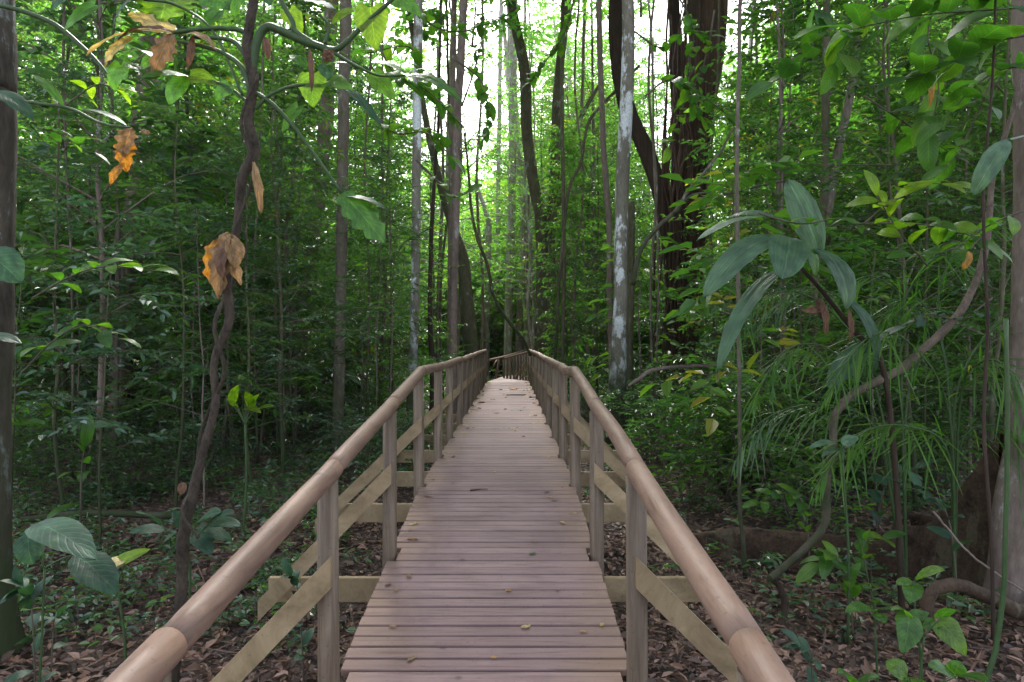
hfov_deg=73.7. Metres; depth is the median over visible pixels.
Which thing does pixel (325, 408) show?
shrub
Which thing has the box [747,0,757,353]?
hanging vine
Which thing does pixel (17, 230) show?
understory tree
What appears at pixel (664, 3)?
slender tree
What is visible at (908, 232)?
sapling
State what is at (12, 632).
tree
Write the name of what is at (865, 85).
understory tree
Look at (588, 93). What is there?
young tree
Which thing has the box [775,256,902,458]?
sapling
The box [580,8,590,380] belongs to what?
hanging vine
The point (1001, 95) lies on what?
understory tree
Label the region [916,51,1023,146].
leafy branch
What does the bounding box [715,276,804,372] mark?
sapling
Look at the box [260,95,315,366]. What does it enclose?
vine draped tree
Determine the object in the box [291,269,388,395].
sapling
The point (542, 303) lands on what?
tree
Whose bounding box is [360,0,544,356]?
slender tree
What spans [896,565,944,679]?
broad leaf plant
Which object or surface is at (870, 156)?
understory tree
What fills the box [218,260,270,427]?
sapling
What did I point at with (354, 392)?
shrub
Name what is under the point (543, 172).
slender tree
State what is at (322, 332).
sapling
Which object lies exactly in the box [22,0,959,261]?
sky
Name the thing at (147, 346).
sapling
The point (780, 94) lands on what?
hanging vine
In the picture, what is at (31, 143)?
understory tree
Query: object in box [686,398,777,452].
shrub
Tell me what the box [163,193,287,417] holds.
sapling
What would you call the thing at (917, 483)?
seedling
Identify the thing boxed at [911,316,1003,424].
sapling
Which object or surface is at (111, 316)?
sapling
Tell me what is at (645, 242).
branch
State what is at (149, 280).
sapling
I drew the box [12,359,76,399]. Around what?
shrub
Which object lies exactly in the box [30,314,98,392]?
sapling
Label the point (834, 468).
shrub
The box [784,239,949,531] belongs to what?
sapling
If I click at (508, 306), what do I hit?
tree
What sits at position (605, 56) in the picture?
slender tree
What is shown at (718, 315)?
sapling
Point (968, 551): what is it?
liana
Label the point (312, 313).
sapling
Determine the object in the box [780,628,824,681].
seedling
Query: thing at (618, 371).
tree
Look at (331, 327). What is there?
sapling
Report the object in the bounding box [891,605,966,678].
broad leaf plant
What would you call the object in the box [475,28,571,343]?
slender tree
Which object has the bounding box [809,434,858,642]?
seedling
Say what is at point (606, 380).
shrub
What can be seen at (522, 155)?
forest tree
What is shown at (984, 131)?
understory tree
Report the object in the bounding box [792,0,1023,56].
leafy branch
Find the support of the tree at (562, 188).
on the ground
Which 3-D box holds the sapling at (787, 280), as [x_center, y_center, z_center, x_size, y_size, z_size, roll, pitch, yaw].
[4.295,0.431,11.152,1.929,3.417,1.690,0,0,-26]
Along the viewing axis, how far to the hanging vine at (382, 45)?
13.97 m
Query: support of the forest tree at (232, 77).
on the ground
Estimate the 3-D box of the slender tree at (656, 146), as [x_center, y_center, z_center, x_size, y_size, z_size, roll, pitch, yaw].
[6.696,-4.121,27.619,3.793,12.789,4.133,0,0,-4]
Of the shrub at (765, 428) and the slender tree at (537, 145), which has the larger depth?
the slender tree at (537, 145)
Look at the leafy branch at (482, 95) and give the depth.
8.50 m
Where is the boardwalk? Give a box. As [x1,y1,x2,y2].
[104,349,794,681]
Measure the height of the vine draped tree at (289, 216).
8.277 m
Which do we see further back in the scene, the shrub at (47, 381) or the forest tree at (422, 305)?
the forest tree at (422, 305)
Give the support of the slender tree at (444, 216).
on the ground
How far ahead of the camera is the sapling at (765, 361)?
12.91 m
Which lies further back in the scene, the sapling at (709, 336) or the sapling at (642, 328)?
the sapling at (642, 328)
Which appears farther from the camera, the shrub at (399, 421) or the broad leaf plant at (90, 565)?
the shrub at (399, 421)
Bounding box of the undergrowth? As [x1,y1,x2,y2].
[12,365,1003,656]
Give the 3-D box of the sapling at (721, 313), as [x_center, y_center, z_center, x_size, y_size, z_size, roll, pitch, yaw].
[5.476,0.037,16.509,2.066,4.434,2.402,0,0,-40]
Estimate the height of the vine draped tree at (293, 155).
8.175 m
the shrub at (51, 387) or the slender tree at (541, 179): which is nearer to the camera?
the shrub at (51, 387)
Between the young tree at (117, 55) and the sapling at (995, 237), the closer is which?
the sapling at (995, 237)
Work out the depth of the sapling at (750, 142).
10.44 m
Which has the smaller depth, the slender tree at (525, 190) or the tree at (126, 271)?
the tree at (126, 271)
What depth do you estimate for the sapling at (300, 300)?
13.62 m
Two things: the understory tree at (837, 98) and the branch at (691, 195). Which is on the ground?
the understory tree at (837, 98)
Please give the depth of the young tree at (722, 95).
20.70 m
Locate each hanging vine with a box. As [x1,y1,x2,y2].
[62,3,73,485]
[88,4,103,430]
[171,28,185,456]
[188,20,199,440]
[253,1,264,467]
[271,0,279,469]
[292,0,301,446]
[364,0,373,445]
[381,0,384,427]
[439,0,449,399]
[475,1,483,349]
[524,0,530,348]
[573,0,584,365]
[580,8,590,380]
[647,0,657,431]
[647,0,659,411]
[706,0,719,399]
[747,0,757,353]
[750,0,758,393]
[776,3,782,447]
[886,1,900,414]
[918,16,928,501]
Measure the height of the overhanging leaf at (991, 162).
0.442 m
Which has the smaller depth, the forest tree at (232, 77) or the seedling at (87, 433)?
the seedling at (87, 433)
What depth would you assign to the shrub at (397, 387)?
17.56 m
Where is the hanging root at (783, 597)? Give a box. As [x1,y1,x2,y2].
[771,579,787,633]
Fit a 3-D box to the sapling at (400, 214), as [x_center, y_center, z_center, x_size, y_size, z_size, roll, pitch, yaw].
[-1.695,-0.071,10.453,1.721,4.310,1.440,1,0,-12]
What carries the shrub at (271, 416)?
on the ground
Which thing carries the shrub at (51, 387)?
on the ground
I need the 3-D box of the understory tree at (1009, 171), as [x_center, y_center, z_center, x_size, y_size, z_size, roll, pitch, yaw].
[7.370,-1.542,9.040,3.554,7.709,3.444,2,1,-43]
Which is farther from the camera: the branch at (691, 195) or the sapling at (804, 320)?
the sapling at (804, 320)
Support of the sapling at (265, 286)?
on the ground
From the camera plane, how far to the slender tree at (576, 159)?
30.11 m
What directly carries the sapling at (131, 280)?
on the ground
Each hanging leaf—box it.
[928,47,934,106]
[962,234,986,268]
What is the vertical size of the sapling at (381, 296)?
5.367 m
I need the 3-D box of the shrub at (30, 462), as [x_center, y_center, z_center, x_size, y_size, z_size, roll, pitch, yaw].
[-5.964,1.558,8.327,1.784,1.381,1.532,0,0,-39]
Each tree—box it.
[0,0,26,668]
[12,14,190,511]
[13,186,59,395]
[15,0,114,317]
[15,0,177,445]
[15,0,187,310]
[15,0,249,478]
[15,0,270,490]
[15,54,68,263]
[15,74,88,373]
[15,94,161,399]
[15,111,76,365]
[15,129,58,314]
[16,0,139,384]
[16,14,91,297]
[16,23,109,399]
[16,27,71,324]
[18,3,89,316]
[20,1,60,366]
[20,55,123,386]
[20,126,104,402]
[26,0,140,380]
[26,134,156,350]
[29,2,84,339]
[31,49,117,374]
[49,40,131,327]
[52,90,198,430]
[69,32,153,315]
[82,15,161,369]
[94,7,207,394]
[95,9,332,463]
[101,1,286,460]
[102,103,227,426]
[105,23,161,439]
[105,33,221,409]
[106,58,286,452]
[107,86,208,396]
[112,19,278,402]
[122,7,328,414]
[134,114,183,370]
[144,69,321,416]
[145,116,347,494]
[149,64,315,439]
[157,0,395,484]
[160,0,297,402]
[178,44,333,435]
[180,9,243,384]
[183,0,381,455]
[217,94,350,391]
[223,0,353,459]
[235,1,403,357]
[242,0,363,305]
[243,0,334,364]
[246,57,328,388]
[247,91,324,382]
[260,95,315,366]
[289,0,338,428]
[292,133,372,392]
[299,63,467,408]
[300,23,403,415]
[303,0,444,379]
[305,4,424,391]
[308,0,554,452]
[309,104,462,394]
[328,72,431,380]
[339,0,479,359]
[346,92,422,377]
[347,112,433,371]
[350,0,502,329]
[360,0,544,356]
[363,0,546,395]
[385,0,522,362]
[391,64,497,354]
[404,99,487,315]
[406,0,422,449]
[407,11,483,387]
[428,0,442,449]
[429,0,862,483]
[435,205,483,351]
[445,0,578,351]
[449,0,467,413]
[463,147,536,332]
[467,0,601,349]
[468,0,588,370]
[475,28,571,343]
[487,136,569,349]
[493,6,502,374]
[495,48,596,298]
[496,5,612,361]
[496,69,586,307]
[501,56,614,356]
[503,0,643,357]
[504,0,517,375]
[506,0,669,390]
[507,0,597,357]
[511,20,635,371]
[511,91,637,365]
[517,63,655,375]
[527,94,662,395]
[530,55,611,365]
[532,120,606,386]
[545,125,667,365]
[559,160,653,387]
[560,0,565,363]
[560,75,661,326]
[566,61,652,379]
[566,184,607,379]
[567,0,670,307]
[587,46,662,360]
[592,45,670,320]
[596,0,612,372]
[599,73,669,369]
[604,0,811,449]
[608,0,727,427]
[611,35,723,285]
[613,0,733,280]
[626,201,634,442]
[630,87,670,312]
[635,86,731,311]
[640,59,751,375]
[643,62,733,369]
[665,0,950,464]
[673,42,867,435]
[674,69,807,356]
[683,0,896,434]
[694,0,1023,629]
[702,124,778,353]
[710,68,812,356]
[714,67,761,313]
[714,72,814,351]
[715,0,834,252]
[715,202,759,363]
[718,0,923,359]
[719,123,769,361]
[720,0,957,390]
[722,23,910,334]
[728,83,819,289]
[732,141,788,376]
[736,0,841,359]
[751,0,1007,353]
[753,0,1012,512]
[801,0,909,346]
[803,0,933,317]
[803,126,959,410]
[804,0,908,344]
[805,58,935,410]
[816,90,870,381]
[828,0,1013,444]
[830,0,907,297]
[831,148,919,362]
[832,135,893,358]
[838,27,1012,451]
[842,7,1012,392]
[843,83,950,330]
[853,1,1012,479]
[858,0,1012,396]
[863,2,1012,452]
[875,0,1012,351]
[880,0,962,58]
[901,10,1013,406]
[902,81,988,415]
[909,99,1012,441]
[919,12,1013,381]
[922,1,1013,331]
[925,5,1012,424]
[939,75,1010,415]
[951,102,1012,320]
[959,4,1012,343]
[983,43,1012,306]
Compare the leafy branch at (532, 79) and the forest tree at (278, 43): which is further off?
the forest tree at (278, 43)
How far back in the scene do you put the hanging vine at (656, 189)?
12.01 m
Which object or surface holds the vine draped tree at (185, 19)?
on the ground
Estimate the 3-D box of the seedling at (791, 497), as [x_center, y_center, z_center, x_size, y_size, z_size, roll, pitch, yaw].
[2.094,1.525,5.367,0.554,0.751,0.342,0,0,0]
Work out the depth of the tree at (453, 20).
15.46 m
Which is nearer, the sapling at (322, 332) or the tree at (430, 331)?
the tree at (430, 331)
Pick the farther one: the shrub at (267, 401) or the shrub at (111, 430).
the shrub at (267, 401)
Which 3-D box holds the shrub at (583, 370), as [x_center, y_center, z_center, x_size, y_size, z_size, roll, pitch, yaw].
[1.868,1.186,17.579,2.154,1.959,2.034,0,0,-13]
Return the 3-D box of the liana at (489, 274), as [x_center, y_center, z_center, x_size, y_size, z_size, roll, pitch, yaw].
[-0.355,-2.397,17.013,1.699,5.572,0.102,0,0,-1]
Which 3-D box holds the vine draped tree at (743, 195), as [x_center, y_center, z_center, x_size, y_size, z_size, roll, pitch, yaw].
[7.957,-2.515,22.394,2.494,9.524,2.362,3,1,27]
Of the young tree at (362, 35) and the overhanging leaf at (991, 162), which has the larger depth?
the young tree at (362, 35)
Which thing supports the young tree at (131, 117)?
on the ground
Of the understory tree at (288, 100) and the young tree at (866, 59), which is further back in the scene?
the young tree at (866, 59)
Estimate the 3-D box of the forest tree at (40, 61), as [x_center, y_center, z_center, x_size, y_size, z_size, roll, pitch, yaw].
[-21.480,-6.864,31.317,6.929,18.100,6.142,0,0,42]
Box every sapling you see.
[12,231,88,490]
[13,97,81,449]
[13,185,77,382]
[14,207,53,374]
[14,214,91,391]
[14,269,94,442]
[15,180,138,422]
[15,192,218,550]
[15,248,75,395]
[17,268,91,402]
[28,227,109,428]
[28,257,142,484]
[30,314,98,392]
[42,177,120,411]
[42,295,131,387]
[60,269,133,381]
[61,201,197,435]
[79,171,284,461]
[80,249,169,413]
[90,180,320,509]
[101,96,297,510]
[102,122,270,456]
[107,266,184,413]
[119,269,247,446]
[128,194,305,473]
[136,213,244,411]
[149,227,244,354]
[155,161,266,400]
[161,269,260,437]
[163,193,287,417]
[172,239,287,456]
[206,213,374,469]
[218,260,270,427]
[224,202,333,450]
[238,264,351,429]
[243,223,331,430]
[245,236,333,363]
[274,166,444,420]
[277,258,333,374]
[282,139,466,459]
[282,290,332,407]
[285,244,377,427]
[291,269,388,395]
[307,292,357,406]
[322,244,436,392]
[333,255,394,411]
[345,200,456,398]
[345,277,407,415]
[348,259,447,378]
[351,239,420,422]
[352,221,410,403]
[359,300,428,428]
[359,315,443,414]
[387,238,472,365]
[585,232,720,430]
[607,290,667,384]
[639,149,875,520]
[644,72,799,448]
[670,179,763,387]
[670,258,826,498]
[672,118,957,491]
[672,264,755,386]
[673,237,776,367]
[674,248,769,442]
[680,249,822,375]
[684,219,808,384]
[703,256,762,361]
[703,268,719,370]
[707,205,872,463]
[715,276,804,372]
[718,263,827,422]
[735,0,747,578]
[741,208,865,386]
[757,219,894,391]
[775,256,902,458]
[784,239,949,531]
[787,282,866,412]
[804,229,961,401]
[821,188,977,465]
[826,172,1002,485]
[836,189,958,406]
[837,242,914,350]
[859,235,982,439]
[865,209,961,365]
[892,279,981,389]
[901,230,1010,379]
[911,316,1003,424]
[916,232,1011,428]
[922,171,1012,444]
[954,339,1003,403]
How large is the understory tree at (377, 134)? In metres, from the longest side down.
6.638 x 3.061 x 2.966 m
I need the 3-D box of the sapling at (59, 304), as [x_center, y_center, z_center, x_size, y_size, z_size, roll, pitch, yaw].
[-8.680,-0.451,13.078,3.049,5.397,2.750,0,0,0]
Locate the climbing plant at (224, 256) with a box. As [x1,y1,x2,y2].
[50,0,462,681]
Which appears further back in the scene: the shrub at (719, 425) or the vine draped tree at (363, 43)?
the vine draped tree at (363, 43)
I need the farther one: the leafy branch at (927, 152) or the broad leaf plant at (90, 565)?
the leafy branch at (927, 152)
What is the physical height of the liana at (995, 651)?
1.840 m
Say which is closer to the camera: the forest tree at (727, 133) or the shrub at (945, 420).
the shrub at (945, 420)
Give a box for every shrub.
[12,358,108,434]
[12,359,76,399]
[12,360,81,422]
[12,368,121,464]
[12,393,89,476]
[12,400,74,494]
[12,411,100,502]
[13,419,156,508]
[46,350,180,430]
[49,371,108,437]
[49,430,179,500]
[50,366,152,434]
[63,408,161,465]
[74,344,190,433]
[104,398,155,441]
[111,390,272,501]
[118,400,209,458]
[148,357,270,425]
[157,418,264,478]
[169,382,225,410]
[222,373,323,436]
[250,381,307,419]
[263,341,363,437]
[273,342,400,431]
[273,387,378,447]
[297,398,445,479]
[318,374,375,408]
[318,411,402,473]
[323,379,365,407]
[345,375,406,431]
[346,411,453,464]
[365,371,429,410]
[367,380,403,406]
[377,408,445,449]
[378,376,428,408]
[524,356,607,413]
[567,349,634,413]
[567,390,606,420]
[580,354,636,400]
[582,389,713,479]
[589,375,647,409]
[593,351,702,445]
[595,388,699,463]
[602,377,677,426]
[603,383,664,422]
[631,346,840,501]
[633,364,709,407]
[634,364,667,398]
[637,361,864,504]
[656,388,786,469]
[665,396,781,494]
[667,373,723,424]
[671,370,741,427]
[674,351,800,436]
[679,396,808,476]
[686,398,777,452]
[693,389,844,504]
[696,366,887,475]
[698,356,804,430]
[708,420,944,536]
[730,352,937,481]
[748,407,879,494]
[772,351,988,478]
[780,361,971,498]
[805,354,991,470]
[809,412,867,469]
[821,405,982,506]
[849,377,982,452]
[851,383,1000,490]
[868,391,978,462]
[882,421,978,480]
[883,355,1003,430]
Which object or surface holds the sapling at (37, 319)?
on the ground
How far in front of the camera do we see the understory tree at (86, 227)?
17.16 m
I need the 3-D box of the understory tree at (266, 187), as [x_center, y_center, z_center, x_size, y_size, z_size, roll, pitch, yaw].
[-4.749,-1.411,10.797,3.356,7.279,3.252,-3,-5,45]
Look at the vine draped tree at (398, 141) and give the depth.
23.10 m
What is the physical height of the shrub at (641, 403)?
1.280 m
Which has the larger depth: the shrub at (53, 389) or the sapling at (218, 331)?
the shrub at (53, 389)
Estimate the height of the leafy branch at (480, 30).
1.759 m
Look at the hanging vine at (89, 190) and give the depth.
9.99 m
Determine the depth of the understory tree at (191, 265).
11.38 m
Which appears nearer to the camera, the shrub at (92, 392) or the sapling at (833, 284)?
the sapling at (833, 284)
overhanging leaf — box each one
[0,246,24,282]
[0,332,22,343]
[970,135,1023,195]
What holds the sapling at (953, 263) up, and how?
on the ground
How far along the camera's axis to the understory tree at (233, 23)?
16.66 m
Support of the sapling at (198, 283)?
on the ground
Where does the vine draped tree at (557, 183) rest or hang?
on the ground
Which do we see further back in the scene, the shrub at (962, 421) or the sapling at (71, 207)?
the sapling at (71, 207)
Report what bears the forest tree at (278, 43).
on the ground
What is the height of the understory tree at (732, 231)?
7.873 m
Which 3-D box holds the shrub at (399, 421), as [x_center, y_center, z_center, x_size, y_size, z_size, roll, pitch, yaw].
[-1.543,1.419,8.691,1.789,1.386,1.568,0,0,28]
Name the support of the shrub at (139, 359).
on the ground
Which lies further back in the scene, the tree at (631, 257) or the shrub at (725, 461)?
the tree at (631, 257)
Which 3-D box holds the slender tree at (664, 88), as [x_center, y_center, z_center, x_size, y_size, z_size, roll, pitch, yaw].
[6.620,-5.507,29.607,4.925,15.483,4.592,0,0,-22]
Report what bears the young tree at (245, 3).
on the ground
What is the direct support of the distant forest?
on the ground
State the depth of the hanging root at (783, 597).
4.58 m
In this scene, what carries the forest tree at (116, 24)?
on the ground
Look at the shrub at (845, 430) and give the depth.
9.88 m
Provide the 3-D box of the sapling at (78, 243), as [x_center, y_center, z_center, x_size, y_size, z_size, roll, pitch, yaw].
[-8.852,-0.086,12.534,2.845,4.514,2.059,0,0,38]
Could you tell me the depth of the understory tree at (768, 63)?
10.46 m
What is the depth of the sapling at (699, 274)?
12.81 m
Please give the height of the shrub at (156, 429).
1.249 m
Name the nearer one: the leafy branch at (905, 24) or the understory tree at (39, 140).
the leafy branch at (905, 24)
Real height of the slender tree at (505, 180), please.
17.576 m
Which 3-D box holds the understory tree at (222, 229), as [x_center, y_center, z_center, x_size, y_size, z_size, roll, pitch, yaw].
[-2.943,-0.290,7.975,2.188,4.747,2.120,-3,-1,43]
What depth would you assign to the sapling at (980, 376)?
13.31 m
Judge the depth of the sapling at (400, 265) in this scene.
14.89 m
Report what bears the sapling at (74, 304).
on the ground
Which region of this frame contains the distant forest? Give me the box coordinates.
[25,0,982,379]
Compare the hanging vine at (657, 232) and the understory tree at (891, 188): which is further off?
the understory tree at (891, 188)
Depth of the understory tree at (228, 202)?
12.51 m
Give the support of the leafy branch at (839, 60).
attached to the leafy branch at (905, 24)
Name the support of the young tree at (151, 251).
on the ground
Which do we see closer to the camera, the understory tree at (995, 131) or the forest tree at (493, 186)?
the understory tree at (995, 131)
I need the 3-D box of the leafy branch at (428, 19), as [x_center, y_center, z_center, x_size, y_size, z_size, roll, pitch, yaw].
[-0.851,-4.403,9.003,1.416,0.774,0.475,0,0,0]
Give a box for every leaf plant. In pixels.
[13,517,118,681]
[129,507,240,599]
[696,178,904,611]
[837,658,987,681]
[845,601,891,681]
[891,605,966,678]
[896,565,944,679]
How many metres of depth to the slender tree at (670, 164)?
22.02 m
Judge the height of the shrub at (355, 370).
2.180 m
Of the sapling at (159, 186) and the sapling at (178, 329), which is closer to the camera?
the sapling at (159, 186)
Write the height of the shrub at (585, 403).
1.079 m
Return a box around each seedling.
[0,566,58,681]
[34,604,74,681]
[46,414,94,522]
[111,548,149,660]
[224,385,273,534]
[281,558,314,681]
[743,483,812,580]
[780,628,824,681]
[795,541,861,635]
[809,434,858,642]
[853,528,905,629]
[868,459,938,532]
[884,469,969,621]
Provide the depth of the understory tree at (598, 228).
16.86 m
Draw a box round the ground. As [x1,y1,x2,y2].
[0,360,1023,681]
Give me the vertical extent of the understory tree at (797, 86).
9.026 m
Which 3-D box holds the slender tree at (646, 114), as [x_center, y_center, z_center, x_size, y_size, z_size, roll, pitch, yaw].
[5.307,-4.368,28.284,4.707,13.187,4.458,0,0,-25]
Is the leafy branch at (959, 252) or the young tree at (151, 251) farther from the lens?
the young tree at (151, 251)
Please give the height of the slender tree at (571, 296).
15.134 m
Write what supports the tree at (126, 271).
on the ground
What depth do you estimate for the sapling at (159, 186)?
7.63 m
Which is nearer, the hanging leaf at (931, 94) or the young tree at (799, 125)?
the hanging leaf at (931, 94)
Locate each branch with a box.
[0,4,149,184]
[20,318,141,373]
[20,510,263,522]
[31,258,178,298]
[37,126,109,164]
[64,77,135,106]
[355,39,462,127]
[378,117,464,174]
[379,45,466,134]
[415,159,482,204]
[417,14,500,40]
[453,58,495,151]
[461,0,484,106]
[521,0,573,89]
[628,364,716,386]
[630,126,734,285]
[634,19,724,51]
[645,74,744,129]
[662,10,715,162]
[672,180,810,214]
[679,0,715,137]
[745,0,837,100]
[757,212,882,232]
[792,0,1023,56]
[819,0,886,94]
[845,170,928,266]
[853,213,1013,264]
[863,95,973,178]
[863,179,970,223]
[875,23,1023,103]
[880,297,992,339]
[886,210,1023,260]
[908,10,961,171]
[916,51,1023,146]
[921,81,1001,189]
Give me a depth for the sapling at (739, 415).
5.59 m
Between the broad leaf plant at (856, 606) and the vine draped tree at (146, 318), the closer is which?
the broad leaf plant at (856, 606)
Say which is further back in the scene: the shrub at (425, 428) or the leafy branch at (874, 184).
the shrub at (425, 428)
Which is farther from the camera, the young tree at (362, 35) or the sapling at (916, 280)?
the young tree at (362, 35)
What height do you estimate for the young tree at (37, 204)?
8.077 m
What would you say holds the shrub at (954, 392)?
on the ground
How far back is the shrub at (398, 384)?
18.46 m
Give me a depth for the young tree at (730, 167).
23.11 m
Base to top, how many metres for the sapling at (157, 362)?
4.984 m
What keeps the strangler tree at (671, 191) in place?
on the ground
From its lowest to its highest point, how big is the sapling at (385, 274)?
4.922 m
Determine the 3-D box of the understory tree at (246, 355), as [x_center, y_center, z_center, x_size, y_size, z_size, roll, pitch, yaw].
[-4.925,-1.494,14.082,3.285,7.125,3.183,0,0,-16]
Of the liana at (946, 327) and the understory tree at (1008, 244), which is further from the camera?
the understory tree at (1008, 244)
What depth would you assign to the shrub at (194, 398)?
17.63 m
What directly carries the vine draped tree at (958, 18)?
on the ground
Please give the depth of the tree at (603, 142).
13.96 m
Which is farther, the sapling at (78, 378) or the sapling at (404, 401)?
the sapling at (404, 401)
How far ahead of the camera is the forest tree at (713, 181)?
25.82 m
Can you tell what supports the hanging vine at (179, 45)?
hanging from the vine draped tree at (185, 19)
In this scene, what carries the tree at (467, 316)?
on the ground
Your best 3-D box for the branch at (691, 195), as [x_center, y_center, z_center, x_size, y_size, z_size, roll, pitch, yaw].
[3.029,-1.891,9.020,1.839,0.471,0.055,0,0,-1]
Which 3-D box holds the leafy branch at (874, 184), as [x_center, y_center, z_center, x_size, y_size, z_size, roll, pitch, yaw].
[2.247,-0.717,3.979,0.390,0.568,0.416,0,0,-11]
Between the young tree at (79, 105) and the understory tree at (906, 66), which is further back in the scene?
the young tree at (79, 105)
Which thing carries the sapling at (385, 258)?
on the ground
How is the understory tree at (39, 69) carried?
on the ground
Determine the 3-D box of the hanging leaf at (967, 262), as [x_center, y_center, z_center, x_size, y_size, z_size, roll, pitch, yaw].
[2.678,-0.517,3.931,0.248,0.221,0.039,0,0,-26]
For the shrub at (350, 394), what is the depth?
17.74 m
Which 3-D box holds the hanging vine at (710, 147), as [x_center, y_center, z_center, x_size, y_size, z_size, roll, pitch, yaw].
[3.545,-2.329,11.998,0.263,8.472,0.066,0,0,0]
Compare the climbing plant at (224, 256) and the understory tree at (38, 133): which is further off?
the understory tree at (38, 133)
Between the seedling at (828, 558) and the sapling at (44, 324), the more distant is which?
the sapling at (44, 324)
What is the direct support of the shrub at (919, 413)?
on the ground
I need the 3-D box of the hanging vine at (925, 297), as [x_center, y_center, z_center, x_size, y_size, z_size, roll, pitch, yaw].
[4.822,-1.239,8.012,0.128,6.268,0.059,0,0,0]
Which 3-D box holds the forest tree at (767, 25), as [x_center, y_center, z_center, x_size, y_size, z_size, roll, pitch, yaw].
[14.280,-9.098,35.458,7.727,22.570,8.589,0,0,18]
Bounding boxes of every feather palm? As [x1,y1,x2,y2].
[714,244,992,577]
[794,224,1023,597]
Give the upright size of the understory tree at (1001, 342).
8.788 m
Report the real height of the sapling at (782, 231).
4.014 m
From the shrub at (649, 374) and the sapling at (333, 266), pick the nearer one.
the sapling at (333, 266)
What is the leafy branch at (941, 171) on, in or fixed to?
attached to the leafy branch at (957, 98)
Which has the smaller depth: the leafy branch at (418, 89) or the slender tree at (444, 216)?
the leafy branch at (418, 89)
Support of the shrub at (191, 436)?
on the ground
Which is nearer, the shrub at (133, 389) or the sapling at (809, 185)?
the sapling at (809, 185)
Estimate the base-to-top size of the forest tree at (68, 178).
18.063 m
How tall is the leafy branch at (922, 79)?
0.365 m
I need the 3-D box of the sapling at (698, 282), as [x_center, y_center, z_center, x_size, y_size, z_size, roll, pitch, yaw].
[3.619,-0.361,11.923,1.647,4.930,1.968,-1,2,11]
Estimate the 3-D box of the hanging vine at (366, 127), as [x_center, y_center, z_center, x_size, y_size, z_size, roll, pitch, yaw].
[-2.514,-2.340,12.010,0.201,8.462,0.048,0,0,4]
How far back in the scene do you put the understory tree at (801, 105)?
10.00 m
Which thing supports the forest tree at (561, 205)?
on the ground
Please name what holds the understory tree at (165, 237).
on the ground
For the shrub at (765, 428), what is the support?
on the ground
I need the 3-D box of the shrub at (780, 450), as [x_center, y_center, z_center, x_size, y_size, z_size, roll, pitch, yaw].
[2.915,1.550,6.978,1.743,1.533,1.973,0,0,-19]
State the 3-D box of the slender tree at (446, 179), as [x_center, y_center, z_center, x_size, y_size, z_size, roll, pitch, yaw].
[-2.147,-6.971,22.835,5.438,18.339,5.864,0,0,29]
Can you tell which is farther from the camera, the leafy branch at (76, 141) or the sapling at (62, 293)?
the sapling at (62, 293)
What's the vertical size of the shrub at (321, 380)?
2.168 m
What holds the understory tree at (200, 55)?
on the ground
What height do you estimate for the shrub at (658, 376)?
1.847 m
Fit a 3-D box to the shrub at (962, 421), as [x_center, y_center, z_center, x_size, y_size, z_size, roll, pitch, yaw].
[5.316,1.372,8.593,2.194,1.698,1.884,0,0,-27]
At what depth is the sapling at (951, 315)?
12.29 m
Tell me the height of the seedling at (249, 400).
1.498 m
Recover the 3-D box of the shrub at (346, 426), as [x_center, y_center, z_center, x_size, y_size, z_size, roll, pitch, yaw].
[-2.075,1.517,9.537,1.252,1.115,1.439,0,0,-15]
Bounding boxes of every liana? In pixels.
[464,133,531,356]
[553,64,639,359]
[767,52,1023,581]
[933,511,1023,591]
[982,0,996,639]
[985,319,1009,681]
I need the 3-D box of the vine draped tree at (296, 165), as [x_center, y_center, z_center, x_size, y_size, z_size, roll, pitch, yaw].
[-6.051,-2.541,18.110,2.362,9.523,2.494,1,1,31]
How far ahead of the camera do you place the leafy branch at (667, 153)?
9.99 m
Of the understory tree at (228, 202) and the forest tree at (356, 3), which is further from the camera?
the forest tree at (356, 3)
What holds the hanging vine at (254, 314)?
hanging from the understory tree at (288, 100)
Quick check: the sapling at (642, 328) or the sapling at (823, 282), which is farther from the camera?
the sapling at (642, 328)
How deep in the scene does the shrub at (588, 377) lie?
16.05 m
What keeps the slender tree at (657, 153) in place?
on the ground
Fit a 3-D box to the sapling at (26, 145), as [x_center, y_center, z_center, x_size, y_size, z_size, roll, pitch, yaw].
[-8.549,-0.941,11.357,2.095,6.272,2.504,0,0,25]
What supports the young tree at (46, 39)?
on the ground
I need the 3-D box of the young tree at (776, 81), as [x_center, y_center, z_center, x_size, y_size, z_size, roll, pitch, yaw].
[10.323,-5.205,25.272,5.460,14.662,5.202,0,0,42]
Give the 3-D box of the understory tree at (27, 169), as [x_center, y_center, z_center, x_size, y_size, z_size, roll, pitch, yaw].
[-4.673,-0.601,7.053,2.423,5.425,2.501,-2,-1,-3]
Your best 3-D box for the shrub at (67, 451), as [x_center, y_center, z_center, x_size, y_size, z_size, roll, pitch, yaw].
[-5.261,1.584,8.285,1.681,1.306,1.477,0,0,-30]
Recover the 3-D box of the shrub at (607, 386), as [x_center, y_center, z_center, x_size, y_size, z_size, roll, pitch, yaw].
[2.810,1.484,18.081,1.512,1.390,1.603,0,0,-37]
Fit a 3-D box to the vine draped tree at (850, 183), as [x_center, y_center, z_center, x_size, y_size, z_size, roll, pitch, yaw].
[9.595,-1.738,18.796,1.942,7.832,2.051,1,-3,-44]
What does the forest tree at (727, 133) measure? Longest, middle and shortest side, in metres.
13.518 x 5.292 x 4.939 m
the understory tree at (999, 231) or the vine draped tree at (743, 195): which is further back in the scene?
the vine draped tree at (743, 195)
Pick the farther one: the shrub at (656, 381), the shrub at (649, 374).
the shrub at (649, 374)

